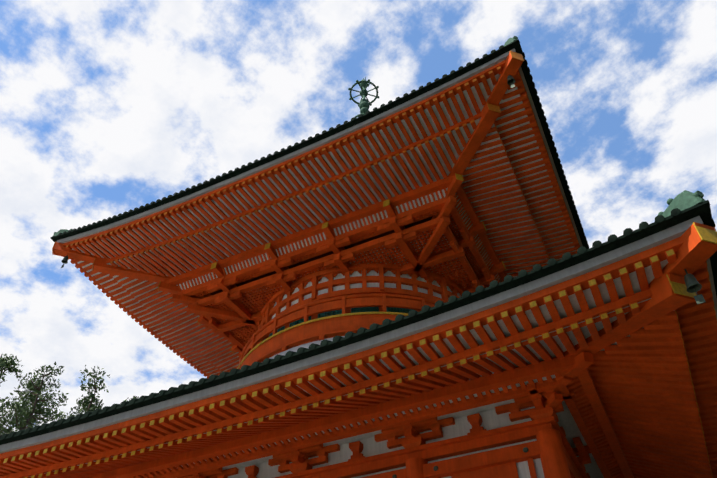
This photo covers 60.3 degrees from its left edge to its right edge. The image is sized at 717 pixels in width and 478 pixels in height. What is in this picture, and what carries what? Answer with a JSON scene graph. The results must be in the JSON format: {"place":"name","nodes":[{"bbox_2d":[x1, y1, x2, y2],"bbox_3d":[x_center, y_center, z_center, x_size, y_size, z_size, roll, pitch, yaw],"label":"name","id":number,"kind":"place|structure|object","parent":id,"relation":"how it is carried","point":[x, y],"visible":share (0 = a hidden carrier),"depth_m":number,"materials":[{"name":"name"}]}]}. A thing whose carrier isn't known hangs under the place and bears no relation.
{"place":"outdoors","nodes":[
{"label":"outdoors","id":0,"kind":"place"},
{"bbox_2d":[0,0,716,433],"label":"sky","id":1,"kind":"structure","parent":0,"point":[109,108],"materials":[{"name":"blue"}]},
{"bbox_2d":[239,263,492,373],"bbox_3d":[0.708,7.906,31.080,16.600,7.200,16.600,-19,-46,19],"label":"drum","id":2,"kind":"object","parent":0,"point":[347,298],"depth_m":28.08,"materials":[{"name":"wood"}]},
{"bbox_2d":[237,312,407,368],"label":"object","id":3,"kind":"structure","parent":2,"relation":"attached to","point":[317,319],"depth_m":26.36,"materials":[{"name":"wood"}]},
{"bbox_2d":[158,175,506,356],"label":"timber brackets","id":4,"kind":"object","parent":2,"relation":"on","point":[199,300],"visible":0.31,"depth_m":28.99,"materials":[{"name":"wood"}]},
{"bbox_2d":[53,51,579,377],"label":"roof rafters","id":5,"kind":"object","parent":4,"relation":"on","point":[508,65],"visible":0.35,"depth_m":27.70,"materials":[{"name":"wood"}]},
{"bbox_2d":[61,75,514,267],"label":"wind bells","id":6,"kind":"object","parent":5,"relation":"attached to","point":[510,80],"visible":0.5,"depth_m":23.39,"materials":[{"name":"green metal"}]},
{"bbox_2d":[52,51,579,271],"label":"roof rafter caps","id":7,"kind":"object","parent":5,"relation":"attached to","point":[514,55],"visible":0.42,"depth_m":26.10,"materials":[{"name":"wood"}]},
{"bbox_2d":[57,48,582,246],"bbox_3d":[0.652,3.956,34.783,23.660,1.009,23.660,-19,-46,19],"label":"roof edge","id":8,"kind":"object","parent":5,"relation":"on","point":[459,79],"visible":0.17,"depth_m":26.03,"materials":[{"name":"wood"}]},
{"bbox_2d":[51,39,588,248],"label":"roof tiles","id":9,"kind":"object","parent":8,"relation":"on","point":[452,75],"visible":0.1,"depth_m":26.04,"materials":[{"name":"black tile"}]},
{"bbox_2d":[52,36,519,236],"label":"ridge-end ornaments","id":10,"kind":"object","parent":9,"relation":"on","point":[509,40],"visible":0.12,"depth_m":24.09,"materials":[{"name":"green metal"}]},
{"bbox_2d":[348,77,378,118],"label":"roof finial","id":11,"kind":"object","parent":9,"relation":"on","point":[363,104],"depth_m":49.09,"materials":[{"name":"green metal"}]},
{"bbox_2d":[72,74,575,375],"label":"roof soffit boards","id":12,"kind":"object","parent":5,"relation":"attached to","point":[461,105],"visible":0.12,"depth_m":27.35,"materials":[{"name":"wood"}]},
{"bbox_2d":[158,173,505,352],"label":"beam ends","id":13,"kind":"object","parent":4,"relation":"attached to","point":[385,203],"visible":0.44,"depth_m":28.20,"materials":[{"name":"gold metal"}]},
{"bbox_2d":[177,188,499,342],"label":"bracket boards","id":14,"kind":"object","parent":4,"relation":"on","point":[415,206],"depth_m":28.83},
{"bbox_2d":[201,198,475,294],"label":"bracket boards","id":15,"kind":"object","parent":4,"relation":"on","point":[331,252],"depth_m":29.59,"materials":[{"name":"wood"}]},
{"bbox_2d":[264,307,412,339],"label":"drum windows","id":16,"kind":"structure","parent":2,"relation":"in","point":[366,309],"depth_m":27.42,"materials":[{"name":"green wood"}]},
{"bbox_2d":[228,407,589,477],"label":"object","id":17,"kind":"object","parent":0,"point":[551,448],"depth_m":17.11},
{"bbox_2d":[129,352,623,477],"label":"timber brackets","id":18,"kind":"object","parent":17,"relation":"on","point":[547,397],"visible":0.69,"depth_m":17.99,"materials":[{"name":"wood"}]},
{"bbox_2d":[0,222,716,477],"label":"roof rafters","id":19,"kind":"object","parent":18,"relation":"on","point":[638,388],"visible":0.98,"depth_m":15.96,"materials":[{"name":"wood"}]},
{"bbox_2d":[30,259,667,476],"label":"roof soffit boards","id":20,"kind":"object","parent":19,"relation":"attached to","point":[602,287],"visible":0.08,"depth_m":14.27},
{"bbox_2d":[0,216,716,453],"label":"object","id":21,"kind":"object","parent":19,"relation":"on","point":[625,251],"visible":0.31,"depth_m":14.65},
{"bbox_2d":[0,200,716,444],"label":"roof tiles","id":22,"kind":"object","parent":21,"relation":"on","point":[702,210],"visible":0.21,"depth_m":14.58,"materials":[{"name":"black tile"}]},
{"bbox_2d":[658,190,710,217],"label":"roof ridge ends","id":23,"kind":"object","parent":22,"relation":"on","point":[684,200],"visible":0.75,"depth_m":13.25,"materials":[{"name":"green metal"}]},
{"bbox_2d":[3,222,716,477],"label":"roof rafter caps","id":24,"kind":"object","parent":19,"relation":"attached to","point":[707,235],"visible":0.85,"depth_m":14.59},
{"bbox_2d":[684,269,705,303],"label":"roof wind bells","id":25,"kind":"object","parent":19,"relation":"attached to","point":[693,284],"visible":1,"depth_m":12.66,"materials":[{"name":"green metal"}]},
{"bbox_2d":[181,375,603,477],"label":"bracket boards","id":26,"kind":"object","parent":18,"relation":"on","point":[567,422],"depth_m":18.54,"materials":[{"name":"wood"}]},
{"bbox_2d":[392,447,527,477],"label":"body nail covers","id":27,"kind":"object","parent":17,"relation":"on","point":[525,450],"visible":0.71,"depth_m":16.93,"materials":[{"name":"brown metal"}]},
{"label":"ground","id":28,"kind":"structure","parent":0,"visible":0},
{"bbox_2d":[0,354,27,433],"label":"tree","id":29,"kind":"object","parent":28,"relation":"on","point":[6,363],"visible":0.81,"depth_m":46.66,"materials":[{"name":"green plant"}]},
{"bbox_2d":[0,376,65,431],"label":"tree","id":30,"kind":"object","parent":28,"relation":"on","point":[37,417],"visible":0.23,"depth_m":50.50,"materials":[{"name":"green plant"}]},
{"bbox_2d":[0,361,68,435],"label":"tree","id":31,"kind":"object","parent":28,"relation":"on","point":[39,410],"visible":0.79,"depth_m":47.10,"materials":[{"name":"green plant"}]},
{"bbox_2d":[55,365,109,420],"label":"tree","id":32,"kind":"object","parent":28,"relation":"on","point":[89,400],"visible":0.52,"depth_m":46.72,"materials":[{"name":"green plant"}]}
]}

